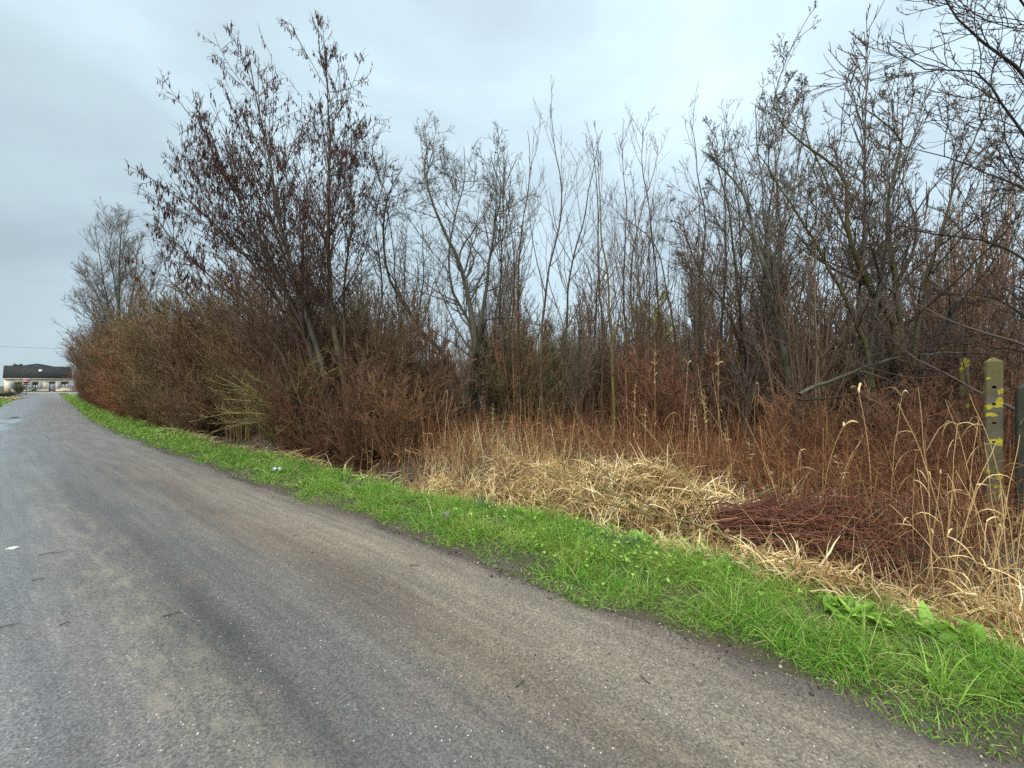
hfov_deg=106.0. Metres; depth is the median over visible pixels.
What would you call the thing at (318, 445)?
shrub
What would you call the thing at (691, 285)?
sapling
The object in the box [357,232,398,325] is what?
sapling
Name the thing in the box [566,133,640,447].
sapling
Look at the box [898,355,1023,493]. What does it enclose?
shrub
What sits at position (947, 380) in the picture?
shrub
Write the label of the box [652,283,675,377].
sapling
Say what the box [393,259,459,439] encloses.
shrub
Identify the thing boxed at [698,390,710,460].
reed
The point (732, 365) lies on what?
shrub
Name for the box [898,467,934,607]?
reed
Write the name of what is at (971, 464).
reed
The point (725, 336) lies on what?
sapling
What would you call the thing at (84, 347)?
shrub
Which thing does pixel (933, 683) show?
grass tuft
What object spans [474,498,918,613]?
shoots
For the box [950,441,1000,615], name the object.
reed
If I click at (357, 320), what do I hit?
shrub
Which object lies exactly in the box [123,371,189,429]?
shrub
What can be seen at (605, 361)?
shrub
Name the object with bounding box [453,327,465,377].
sapling
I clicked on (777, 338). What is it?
shrub
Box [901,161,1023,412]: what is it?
shrub
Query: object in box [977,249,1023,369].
shrub
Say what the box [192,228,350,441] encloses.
shrub
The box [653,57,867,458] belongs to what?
willow
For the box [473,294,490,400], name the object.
sapling
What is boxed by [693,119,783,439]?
sapling
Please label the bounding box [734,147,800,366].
sapling
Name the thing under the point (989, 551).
reed
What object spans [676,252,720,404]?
sapling
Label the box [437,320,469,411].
shrub
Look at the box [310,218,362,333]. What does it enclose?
sapling
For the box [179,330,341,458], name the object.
shrub
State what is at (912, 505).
reed
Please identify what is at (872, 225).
sapling
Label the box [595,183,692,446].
sapling
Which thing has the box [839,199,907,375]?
sapling
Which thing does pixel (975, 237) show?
sapling
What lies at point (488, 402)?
shrub
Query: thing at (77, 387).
shrub
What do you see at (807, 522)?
dogwood shrub
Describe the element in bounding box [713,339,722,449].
reed
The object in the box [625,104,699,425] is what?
sapling
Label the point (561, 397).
shrub
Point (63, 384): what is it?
window
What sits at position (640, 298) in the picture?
sapling
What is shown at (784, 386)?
shrub
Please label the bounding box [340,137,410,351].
sapling
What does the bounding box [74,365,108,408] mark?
shrub
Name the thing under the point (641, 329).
sapling
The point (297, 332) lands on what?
shrub
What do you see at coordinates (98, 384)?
shrub
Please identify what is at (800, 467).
reed
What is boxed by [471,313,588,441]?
shrub
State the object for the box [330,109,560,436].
willow
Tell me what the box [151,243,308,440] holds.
shrub
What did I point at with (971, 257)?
sapling
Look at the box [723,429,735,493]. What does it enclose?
reed
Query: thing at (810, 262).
sapling
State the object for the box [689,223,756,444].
tree
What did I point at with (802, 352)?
shrub
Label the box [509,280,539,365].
sapling
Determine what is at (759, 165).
sapling
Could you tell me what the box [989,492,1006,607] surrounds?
reed
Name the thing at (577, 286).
sapling
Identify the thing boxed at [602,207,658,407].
sapling
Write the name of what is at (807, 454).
dogwood shrub
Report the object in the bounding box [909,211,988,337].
sapling
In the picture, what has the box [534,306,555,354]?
sapling
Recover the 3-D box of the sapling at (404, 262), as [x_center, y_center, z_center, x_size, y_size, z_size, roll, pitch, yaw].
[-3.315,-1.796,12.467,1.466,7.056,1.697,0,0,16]
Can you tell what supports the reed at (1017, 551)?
on the ground at (718, 638)
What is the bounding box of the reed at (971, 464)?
[965,416,979,559]
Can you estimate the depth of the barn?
119.80 m
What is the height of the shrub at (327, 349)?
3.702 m
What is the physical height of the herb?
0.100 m
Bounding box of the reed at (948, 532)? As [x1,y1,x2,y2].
[947,476,977,603]
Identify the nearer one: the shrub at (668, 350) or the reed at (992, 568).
the reed at (992, 568)
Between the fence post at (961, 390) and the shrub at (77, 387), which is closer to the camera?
the fence post at (961, 390)
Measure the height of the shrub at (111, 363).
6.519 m
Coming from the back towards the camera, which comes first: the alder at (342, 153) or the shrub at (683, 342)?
the shrub at (683, 342)
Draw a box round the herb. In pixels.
[628,529,654,542]
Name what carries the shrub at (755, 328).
on the ground at (718, 638)
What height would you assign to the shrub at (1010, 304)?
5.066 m
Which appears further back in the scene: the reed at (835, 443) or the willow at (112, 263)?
the willow at (112, 263)
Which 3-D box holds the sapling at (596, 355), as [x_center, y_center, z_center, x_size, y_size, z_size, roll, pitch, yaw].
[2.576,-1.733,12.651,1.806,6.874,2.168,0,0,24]
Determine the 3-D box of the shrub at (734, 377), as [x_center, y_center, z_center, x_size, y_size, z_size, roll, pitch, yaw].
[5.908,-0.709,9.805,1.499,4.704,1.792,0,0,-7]
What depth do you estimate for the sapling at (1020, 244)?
15.25 m
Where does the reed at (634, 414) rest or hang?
on the ground at (718, 638)
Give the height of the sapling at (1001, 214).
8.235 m
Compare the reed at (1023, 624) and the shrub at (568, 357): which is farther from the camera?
the shrub at (568, 357)
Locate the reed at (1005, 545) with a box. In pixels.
[969,474,1016,641]
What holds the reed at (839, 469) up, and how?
on the ground at (718, 638)
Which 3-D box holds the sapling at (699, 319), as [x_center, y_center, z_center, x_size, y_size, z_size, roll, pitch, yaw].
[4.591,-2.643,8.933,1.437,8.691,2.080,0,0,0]
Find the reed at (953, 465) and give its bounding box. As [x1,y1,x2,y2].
[926,421,976,575]
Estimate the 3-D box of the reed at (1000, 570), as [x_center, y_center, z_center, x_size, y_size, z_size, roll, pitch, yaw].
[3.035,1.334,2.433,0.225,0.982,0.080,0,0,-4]
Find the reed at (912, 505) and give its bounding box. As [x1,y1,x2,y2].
[903,453,928,575]
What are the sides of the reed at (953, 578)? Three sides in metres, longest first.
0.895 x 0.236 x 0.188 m
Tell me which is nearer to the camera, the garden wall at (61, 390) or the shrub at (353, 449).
the shrub at (353, 449)
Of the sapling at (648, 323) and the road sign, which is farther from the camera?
the road sign
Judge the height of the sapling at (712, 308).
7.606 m
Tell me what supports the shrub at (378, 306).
on the ground at (718, 638)
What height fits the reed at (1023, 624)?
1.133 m
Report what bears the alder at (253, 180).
on the ground at (718, 638)
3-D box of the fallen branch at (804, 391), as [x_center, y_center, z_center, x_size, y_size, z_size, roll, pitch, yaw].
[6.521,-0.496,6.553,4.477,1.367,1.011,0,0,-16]
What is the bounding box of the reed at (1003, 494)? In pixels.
[961,394,1017,612]
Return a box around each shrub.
[0,390,26,395]
[9,381,28,393]
[52,315,109,394]
[54,331,102,399]
[60,328,87,394]
[64,318,124,388]
[64,335,87,390]
[71,308,147,405]
[72,365,104,405]
[72,369,95,402]
[74,292,168,399]
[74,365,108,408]
[82,301,177,409]
[83,357,118,411]
[92,365,144,417]
[96,264,192,412]
[96,271,226,424]
[106,361,160,423]
[115,252,273,433]
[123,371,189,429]
[138,357,233,439]
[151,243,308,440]
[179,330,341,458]
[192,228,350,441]
[246,339,351,463]
[247,312,369,418]
[271,360,369,468]
[279,290,412,359]
[285,261,408,412]
[288,308,415,424]
[305,343,403,473]
[316,249,440,439]
[348,357,449,464]
[350,315,420,432]
[360,277,395,342]
[360,304,493,446]
[378,268,415,381]
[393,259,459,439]
[427,285,477,438]
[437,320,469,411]
[450,327,509,430]
[464,294,592,426]
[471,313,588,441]
[472,271,536,436]
[478,293,520,424]
[483,250,558,440]
[523,308,537,354]
[527,307,571,441]
[543,313,586,431]
[546,296,589,420]
[547,314,587,427]
[558,326,591,420]
[568,329,588,424]
[573,336,608,427]
[577,294,613,398]
[581,290,623,425]
[581,322,620,425]
[583,325,691,429]
[603,266,652,430]
[608,333,736,454]
[613,284,688,444]
[623,293,676,384]
[648,304,692,413]
[663,311,708,406]
[667,296,691,415]
[679,312,731,431]
[683,431,1023,640]
[693,405,806,487]
[705,313,887,456]
[713,298,769,432]
[714,262,774,444]
[725,260,824,413]
[726,256,809,438]
[732,264,805,435]
[735,274,910,442]
[738,173,866,470]
[742,212,872,474]
[743,383,883,481]
[754,423,907,495]
[790,274,832,368]
[811,431,1010,505]
[828,429,1023,517]
[830,305,1023,473]
[831,359,1011,491]
[838,243,1023,410]
[841,293,978,445]
[862,242,929,402]
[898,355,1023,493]
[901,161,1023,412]
[902,217,1011,416]
[904,167,1023,419]
[922,296,1023,433]
[931,163,1023,382]
[939,244,1023,454]
[966,174,1023,443]
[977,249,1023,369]
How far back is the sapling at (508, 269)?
14.02 m
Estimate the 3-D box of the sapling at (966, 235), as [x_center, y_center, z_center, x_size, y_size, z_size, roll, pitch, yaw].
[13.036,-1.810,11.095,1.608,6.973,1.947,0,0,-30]
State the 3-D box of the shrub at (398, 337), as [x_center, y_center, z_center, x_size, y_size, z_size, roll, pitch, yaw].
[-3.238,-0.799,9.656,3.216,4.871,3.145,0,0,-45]
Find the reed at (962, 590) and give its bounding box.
[886,508,992,645]
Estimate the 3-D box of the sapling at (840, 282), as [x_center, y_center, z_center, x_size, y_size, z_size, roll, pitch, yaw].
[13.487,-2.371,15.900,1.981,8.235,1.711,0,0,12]
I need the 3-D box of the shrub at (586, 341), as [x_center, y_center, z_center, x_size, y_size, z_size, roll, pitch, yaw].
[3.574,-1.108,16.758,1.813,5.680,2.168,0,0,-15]
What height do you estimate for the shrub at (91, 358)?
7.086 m
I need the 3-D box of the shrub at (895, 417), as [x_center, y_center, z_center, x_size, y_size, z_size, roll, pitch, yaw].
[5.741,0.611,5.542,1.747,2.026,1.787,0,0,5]
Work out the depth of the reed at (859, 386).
4.40 m
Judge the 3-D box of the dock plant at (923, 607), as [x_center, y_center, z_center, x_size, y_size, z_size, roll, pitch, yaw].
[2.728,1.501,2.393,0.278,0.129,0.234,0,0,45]
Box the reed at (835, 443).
[823,420,857,494]
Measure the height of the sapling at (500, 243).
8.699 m
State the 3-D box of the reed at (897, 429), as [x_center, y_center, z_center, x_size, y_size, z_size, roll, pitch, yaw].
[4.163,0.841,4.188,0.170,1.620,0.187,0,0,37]
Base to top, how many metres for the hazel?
8.662 m
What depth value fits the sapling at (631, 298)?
9.64 m
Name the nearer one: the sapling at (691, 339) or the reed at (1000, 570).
the reed at (1000, 570)
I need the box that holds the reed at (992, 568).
[975,508,1023,617]
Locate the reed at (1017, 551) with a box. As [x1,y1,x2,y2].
[1004,463,1023,612]
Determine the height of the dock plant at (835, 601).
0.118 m
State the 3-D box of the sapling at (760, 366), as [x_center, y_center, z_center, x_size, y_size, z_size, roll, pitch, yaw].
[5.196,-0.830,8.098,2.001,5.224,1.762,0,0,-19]
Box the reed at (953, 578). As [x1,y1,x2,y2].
[925,555,976,620]
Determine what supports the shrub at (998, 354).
on the ground at (718, 638)
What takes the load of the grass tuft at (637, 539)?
on the ground at (718, 638)
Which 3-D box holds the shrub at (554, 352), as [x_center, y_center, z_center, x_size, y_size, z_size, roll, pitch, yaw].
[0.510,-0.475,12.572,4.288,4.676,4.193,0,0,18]
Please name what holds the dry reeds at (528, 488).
on the ground at (718, 638)
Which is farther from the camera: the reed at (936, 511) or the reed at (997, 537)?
the reed at (936, 511)
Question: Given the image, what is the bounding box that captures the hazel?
[120,67,339,468]
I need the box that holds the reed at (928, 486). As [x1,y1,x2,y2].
[898,389,930,589]
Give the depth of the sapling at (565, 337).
9.36 m
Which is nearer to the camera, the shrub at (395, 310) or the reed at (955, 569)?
the reed at (955, 569)
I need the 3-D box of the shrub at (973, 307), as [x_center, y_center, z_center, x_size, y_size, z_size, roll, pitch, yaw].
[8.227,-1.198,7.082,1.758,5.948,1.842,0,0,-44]
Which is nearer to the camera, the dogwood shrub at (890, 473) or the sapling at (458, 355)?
the dogwood shrub at (890, 473)
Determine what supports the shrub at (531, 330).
on the ground at (718, 638)
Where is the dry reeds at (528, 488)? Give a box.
[134,410,1023,654]
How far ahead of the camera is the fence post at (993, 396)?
4.07 m
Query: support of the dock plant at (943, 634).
on the ground at (718, 638)
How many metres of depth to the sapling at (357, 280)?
21.61 m
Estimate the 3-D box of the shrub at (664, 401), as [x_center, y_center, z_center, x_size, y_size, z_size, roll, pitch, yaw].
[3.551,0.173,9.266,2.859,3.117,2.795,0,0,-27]
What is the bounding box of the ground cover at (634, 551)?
[395,486,860,624]
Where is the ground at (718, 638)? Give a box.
[0,386,1023,765]
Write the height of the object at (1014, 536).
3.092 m
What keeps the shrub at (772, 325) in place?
on the ground at (718, 638)
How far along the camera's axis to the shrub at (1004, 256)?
7.74 m
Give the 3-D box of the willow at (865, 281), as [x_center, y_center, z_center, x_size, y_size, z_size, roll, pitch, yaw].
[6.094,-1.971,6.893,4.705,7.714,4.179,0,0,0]
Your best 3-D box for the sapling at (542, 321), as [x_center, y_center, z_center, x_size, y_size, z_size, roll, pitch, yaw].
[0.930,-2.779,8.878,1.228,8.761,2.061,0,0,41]
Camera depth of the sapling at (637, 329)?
12.49 m
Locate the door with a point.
(52, 385)
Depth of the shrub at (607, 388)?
12.42 m
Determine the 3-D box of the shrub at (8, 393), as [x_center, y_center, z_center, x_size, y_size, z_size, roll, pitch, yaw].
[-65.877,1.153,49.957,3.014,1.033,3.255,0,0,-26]
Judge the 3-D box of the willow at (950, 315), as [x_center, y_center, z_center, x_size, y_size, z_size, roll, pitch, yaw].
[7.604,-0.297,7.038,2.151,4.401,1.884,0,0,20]
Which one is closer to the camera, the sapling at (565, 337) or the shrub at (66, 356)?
the sapling at (565, 337)
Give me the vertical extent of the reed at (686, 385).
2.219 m
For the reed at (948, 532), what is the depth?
2.99 m
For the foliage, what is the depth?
5.13 m
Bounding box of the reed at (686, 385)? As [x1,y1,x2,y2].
[681,358,689,436]
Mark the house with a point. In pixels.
(51, 378)
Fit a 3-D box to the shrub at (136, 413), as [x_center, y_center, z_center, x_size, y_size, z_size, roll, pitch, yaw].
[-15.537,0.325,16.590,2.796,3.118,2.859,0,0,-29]
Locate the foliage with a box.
[424,425,1011,570]
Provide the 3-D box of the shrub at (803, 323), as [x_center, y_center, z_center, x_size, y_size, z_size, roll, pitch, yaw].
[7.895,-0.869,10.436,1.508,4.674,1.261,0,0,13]
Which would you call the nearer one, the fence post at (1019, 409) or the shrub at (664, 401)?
the fence post at (1019, 409)
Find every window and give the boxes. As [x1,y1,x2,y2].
[32,382,38,388]
[61,382,68,386]
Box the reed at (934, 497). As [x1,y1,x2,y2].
[892,403,950,598]
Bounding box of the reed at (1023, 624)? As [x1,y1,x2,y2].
[1010,533,1023,646]
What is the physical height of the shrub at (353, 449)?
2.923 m
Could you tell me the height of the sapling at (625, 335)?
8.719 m
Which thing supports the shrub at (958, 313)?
on the ground at (718, 638)
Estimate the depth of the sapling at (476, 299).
15.37 m
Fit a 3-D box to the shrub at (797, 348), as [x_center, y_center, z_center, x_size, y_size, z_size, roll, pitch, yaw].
[5.127,-0.545,6.700,1.790,4.517,1.709,0,0,19]
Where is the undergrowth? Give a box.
[323,379,1023,595]
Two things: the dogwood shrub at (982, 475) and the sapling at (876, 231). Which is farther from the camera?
the sapling at (876, 231)
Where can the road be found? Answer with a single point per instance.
(266, 648)
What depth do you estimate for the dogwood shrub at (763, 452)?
6.11 m
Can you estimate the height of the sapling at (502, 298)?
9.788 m
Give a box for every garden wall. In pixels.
[36,387,48,391]
[56,387,71,391]
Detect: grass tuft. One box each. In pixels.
[473,491,494,508]
[614,530,647,554]
[750,622,799,658]
[888,634,1023,715]
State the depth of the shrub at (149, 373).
15.37 m
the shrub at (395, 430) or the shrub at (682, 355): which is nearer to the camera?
the shrub at (395, 430)
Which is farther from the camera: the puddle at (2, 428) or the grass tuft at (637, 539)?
the puddle at (2, 428)
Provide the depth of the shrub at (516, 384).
10.17 m
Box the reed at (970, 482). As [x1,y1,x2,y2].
[943,399,981,575]
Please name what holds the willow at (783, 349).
on the ground at (718, 638)
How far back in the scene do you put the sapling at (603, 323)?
9.48 m
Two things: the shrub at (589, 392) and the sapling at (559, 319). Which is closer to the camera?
the shrub at (589, 392)
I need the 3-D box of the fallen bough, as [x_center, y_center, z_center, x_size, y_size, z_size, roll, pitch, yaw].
[1.051,0.892,4.723,2.982,1.514,1.066,0,0,22]
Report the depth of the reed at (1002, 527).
2.86 m
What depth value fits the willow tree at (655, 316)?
30.50 m
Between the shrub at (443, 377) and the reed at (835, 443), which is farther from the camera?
the shrub at (443, 377)
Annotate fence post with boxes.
[958,357,969,489]
[984,357,1002,530]
[1015,383,1023,533]
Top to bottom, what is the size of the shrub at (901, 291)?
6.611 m
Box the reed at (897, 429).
[886,387,906,516]
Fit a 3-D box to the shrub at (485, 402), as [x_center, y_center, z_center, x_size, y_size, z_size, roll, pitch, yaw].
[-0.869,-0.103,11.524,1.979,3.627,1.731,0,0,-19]
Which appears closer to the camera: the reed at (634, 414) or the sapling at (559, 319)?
the reed at (634, 414)
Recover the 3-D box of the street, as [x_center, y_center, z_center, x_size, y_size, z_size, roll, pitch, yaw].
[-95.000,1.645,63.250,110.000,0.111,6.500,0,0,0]
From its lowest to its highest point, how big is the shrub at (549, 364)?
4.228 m
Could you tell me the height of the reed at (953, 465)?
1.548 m
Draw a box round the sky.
[0,0,1023,385]
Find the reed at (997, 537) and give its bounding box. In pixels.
[957,442,1002,633]
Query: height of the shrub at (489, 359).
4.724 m
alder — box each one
[166,20,356,466]
[241,7,410,468]
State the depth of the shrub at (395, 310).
11.92 m
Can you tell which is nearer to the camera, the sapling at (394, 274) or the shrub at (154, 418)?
the sapling at (394, 274)
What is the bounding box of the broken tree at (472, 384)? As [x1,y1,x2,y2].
[470,319,486,433]
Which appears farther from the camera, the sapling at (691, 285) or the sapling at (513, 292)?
the sapling at (691, 285)
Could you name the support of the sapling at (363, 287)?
on the ground at (718, 638)
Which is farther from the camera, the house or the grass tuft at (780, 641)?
the house
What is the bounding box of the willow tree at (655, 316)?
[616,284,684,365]
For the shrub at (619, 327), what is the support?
on the ground at (718, 638)
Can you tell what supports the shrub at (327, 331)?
on the ground at (718, 638)
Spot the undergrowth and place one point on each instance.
(715, 461)
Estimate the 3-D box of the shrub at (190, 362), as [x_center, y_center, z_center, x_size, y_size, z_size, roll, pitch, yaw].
[-11.304,-1.511,14.226,4.593,6.752,5.051,0,0,-14]
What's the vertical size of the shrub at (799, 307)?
4.676 m
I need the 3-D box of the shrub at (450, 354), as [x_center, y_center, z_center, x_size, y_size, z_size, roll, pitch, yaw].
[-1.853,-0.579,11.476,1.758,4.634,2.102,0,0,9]
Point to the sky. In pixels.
(80, 91)
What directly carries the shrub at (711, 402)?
on the ground at (718, 638)
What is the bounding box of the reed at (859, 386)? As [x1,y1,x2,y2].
[851,383,871,505]
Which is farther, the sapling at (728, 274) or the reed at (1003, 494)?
the sapling at (728, 274)
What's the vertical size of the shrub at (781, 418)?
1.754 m
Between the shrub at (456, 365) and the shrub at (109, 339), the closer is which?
the shrub at (456, 365)
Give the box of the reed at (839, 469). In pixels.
[831,454,847,494]
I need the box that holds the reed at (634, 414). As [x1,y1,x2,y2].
[632,377,636,445]
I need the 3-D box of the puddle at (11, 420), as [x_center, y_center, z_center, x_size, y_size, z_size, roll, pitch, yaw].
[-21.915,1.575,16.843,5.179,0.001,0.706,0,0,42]
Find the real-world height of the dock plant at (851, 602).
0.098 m
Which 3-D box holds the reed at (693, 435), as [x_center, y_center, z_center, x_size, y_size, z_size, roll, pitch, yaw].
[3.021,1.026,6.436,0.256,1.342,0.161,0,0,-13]
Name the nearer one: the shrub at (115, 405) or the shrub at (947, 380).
the shrub at (947, 380)
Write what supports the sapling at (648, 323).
on the ground at (718, 638)
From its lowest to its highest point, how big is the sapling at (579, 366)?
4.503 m
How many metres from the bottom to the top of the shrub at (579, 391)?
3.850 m
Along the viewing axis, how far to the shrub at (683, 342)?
17.42 m
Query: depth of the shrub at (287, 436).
8.98 m
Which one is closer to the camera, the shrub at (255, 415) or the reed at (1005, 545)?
the reed at (1005, 545)
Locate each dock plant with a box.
[816,590,878,620]
[836,596,933,657]
[915,622,965,642]
[918,600,988,650]
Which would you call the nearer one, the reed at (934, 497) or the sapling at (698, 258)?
the reed at (934, 497)
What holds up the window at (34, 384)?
in the house
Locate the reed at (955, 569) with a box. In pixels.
[922,518,970,619]
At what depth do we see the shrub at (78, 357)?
30.38 m
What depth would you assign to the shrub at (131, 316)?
17.07 m
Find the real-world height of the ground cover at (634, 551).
0.396 m
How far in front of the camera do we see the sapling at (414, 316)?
23.25 m
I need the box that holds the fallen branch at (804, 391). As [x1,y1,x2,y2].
[798,316,1015,395]
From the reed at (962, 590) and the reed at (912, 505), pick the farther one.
the reed at (912, 505)
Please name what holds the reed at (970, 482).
on the ground at (718, 638)
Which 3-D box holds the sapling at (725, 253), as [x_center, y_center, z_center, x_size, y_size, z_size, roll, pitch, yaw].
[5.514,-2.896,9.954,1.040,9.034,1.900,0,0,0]
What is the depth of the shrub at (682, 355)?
17.31 m
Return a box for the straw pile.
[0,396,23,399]
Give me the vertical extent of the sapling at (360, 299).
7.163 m
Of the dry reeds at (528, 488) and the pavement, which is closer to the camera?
the dry reeds at (528, 488)
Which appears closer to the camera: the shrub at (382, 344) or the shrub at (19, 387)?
the shrub at (382, 344)
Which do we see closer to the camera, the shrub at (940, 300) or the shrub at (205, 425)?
the shrub at (940, 300)
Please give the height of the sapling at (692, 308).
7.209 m
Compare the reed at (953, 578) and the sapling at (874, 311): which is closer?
the reed at (953, 578)
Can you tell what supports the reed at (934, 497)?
on the ground at (718, 638)
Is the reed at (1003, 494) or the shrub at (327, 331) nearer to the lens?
the reed at (1003, 494)
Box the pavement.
[4,392,76,392]
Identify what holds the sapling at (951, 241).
on the ground at (718, 638)
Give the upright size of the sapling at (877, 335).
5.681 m
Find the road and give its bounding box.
[0,394,1023,767]
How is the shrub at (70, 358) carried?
on the ground at (718, 638)
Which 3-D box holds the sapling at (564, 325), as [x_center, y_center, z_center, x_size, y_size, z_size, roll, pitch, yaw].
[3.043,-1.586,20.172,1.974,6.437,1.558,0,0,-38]
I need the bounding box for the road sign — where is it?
[23,379,30,392]
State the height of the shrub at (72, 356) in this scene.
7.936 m
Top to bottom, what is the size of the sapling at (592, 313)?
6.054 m
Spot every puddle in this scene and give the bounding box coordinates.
[0,417,21,423]
[0,424,8,431]
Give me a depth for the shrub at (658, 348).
9.79 m
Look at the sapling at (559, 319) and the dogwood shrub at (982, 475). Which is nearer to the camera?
the dogwood shrub at (982, 475)
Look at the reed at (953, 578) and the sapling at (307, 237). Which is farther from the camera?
the sapling at (307, 237)
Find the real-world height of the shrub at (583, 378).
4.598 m
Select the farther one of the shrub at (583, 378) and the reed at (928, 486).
the shrub at (583, 378)
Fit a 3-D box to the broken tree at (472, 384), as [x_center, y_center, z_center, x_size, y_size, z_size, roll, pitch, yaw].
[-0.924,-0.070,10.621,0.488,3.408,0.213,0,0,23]
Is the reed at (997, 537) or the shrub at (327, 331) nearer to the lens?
the reed at (997, 537)
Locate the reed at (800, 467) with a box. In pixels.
[798,449,802,498]
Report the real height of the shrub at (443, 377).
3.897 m
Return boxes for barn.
[23,363,54,366]
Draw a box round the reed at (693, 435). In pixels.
[691,406,696,477]
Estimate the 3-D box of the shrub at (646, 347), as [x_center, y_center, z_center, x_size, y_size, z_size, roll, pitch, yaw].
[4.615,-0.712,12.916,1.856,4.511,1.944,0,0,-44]
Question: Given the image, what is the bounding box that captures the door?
[48,382,55,391]
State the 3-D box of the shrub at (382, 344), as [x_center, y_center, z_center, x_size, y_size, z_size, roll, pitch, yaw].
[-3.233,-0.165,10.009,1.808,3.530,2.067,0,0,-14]
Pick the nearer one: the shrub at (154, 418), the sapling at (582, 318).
the shrub at (154, 418)
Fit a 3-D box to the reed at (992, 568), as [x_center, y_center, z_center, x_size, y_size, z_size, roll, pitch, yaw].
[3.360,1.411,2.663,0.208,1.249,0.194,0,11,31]
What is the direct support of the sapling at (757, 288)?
on the ground at (718, 638)
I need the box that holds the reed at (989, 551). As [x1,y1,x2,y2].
[935,471,999,638]
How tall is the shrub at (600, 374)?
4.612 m
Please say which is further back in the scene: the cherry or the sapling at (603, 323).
the sapling at (603, 323)
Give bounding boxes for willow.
[60,197,174,349]
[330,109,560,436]
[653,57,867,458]
[691,94,881,436]
[747,0,1023,443]
[865,232,1022,441]
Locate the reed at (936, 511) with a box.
[927,470,957,581]
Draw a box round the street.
[15,393,78,394]
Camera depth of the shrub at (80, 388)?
26.19 m
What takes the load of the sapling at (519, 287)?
on the ground at (718, 638)
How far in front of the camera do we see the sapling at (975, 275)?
10.61 m
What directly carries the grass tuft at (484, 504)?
on the ground at (718, 638)
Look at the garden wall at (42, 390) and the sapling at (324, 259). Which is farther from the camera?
the garden wall at (42, 390)
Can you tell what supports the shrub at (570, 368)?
on the ground at (718, 638)
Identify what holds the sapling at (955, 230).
on the ground at (718, 638)
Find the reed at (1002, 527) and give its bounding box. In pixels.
[983,435,1019,619]
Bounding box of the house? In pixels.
[2,365,71,391]
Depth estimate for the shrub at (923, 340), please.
7.76 m
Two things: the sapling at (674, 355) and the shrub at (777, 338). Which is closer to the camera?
the shrub at (777, 338)
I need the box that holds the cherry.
[795,0,1023,410]
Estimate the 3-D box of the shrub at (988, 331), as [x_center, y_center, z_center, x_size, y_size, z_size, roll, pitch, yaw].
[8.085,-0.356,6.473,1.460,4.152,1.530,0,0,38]
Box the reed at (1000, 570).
[984,517,1011,644]
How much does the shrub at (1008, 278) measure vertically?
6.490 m
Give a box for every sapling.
[286,184,340,327]
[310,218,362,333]
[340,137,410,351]
[342,253,372,328]
[344,266,378,339]
[346,246,380,327]
[357,154,412,347]
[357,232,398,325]
[386,217,439,366]
[399,292,423,366]
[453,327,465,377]
[459,274,497,412]
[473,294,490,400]
[480,214,528,351]
[484,126,534,438]
[485,152,538,432]
[488,265,515,344]
[491,113,550,440]
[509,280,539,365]
[512,79,592,443]
[522,120,619,440]
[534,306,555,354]
[548,295,569,352]
[550,276,615,435]
[551,293,577,369]
[561,248,616,428]
[562,120,637,443]
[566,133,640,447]
[568,234,617,431]
[569,284,599,405]
[577,290,616,366]
[582,122,639,439]
[590,128,669,429]
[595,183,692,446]
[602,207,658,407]
[605,158,692,407]
[612,198,673,369]
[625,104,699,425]
[632,289,652,358]
[633,297,664,360]
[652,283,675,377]
[663,82,738,446]
[663,331,686,414]
[665,234,732,418]
[671,181,736,429]
[671,194,720,394]
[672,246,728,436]
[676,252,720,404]
[679,260,722,398]
[687,242,756,437]
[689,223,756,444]
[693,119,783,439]
[701,204,756,427]
[702,250,736,402]
[705,99,762,443]
[705,220,819,456]
[721,77,840,342]
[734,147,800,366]
[742,245,797,344]
[772,218,829,347]
[786,196,840,410]
[802,0,978,464]
[813,227,857,366]
[823,105,938,437]
[827,128,931,347]
[833,210,945,432]
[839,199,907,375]
[892,185,981,357]
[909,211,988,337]
[929,205,995,326]
[930,200,1015,295]
[951,193,1018,326]
[958,251,992,330]
[959,226,1001,319]
[964,163,1023,327]
[1011,233,1023,322]
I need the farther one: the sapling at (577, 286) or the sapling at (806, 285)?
the sapling at (577, 286)
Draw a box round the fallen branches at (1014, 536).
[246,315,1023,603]

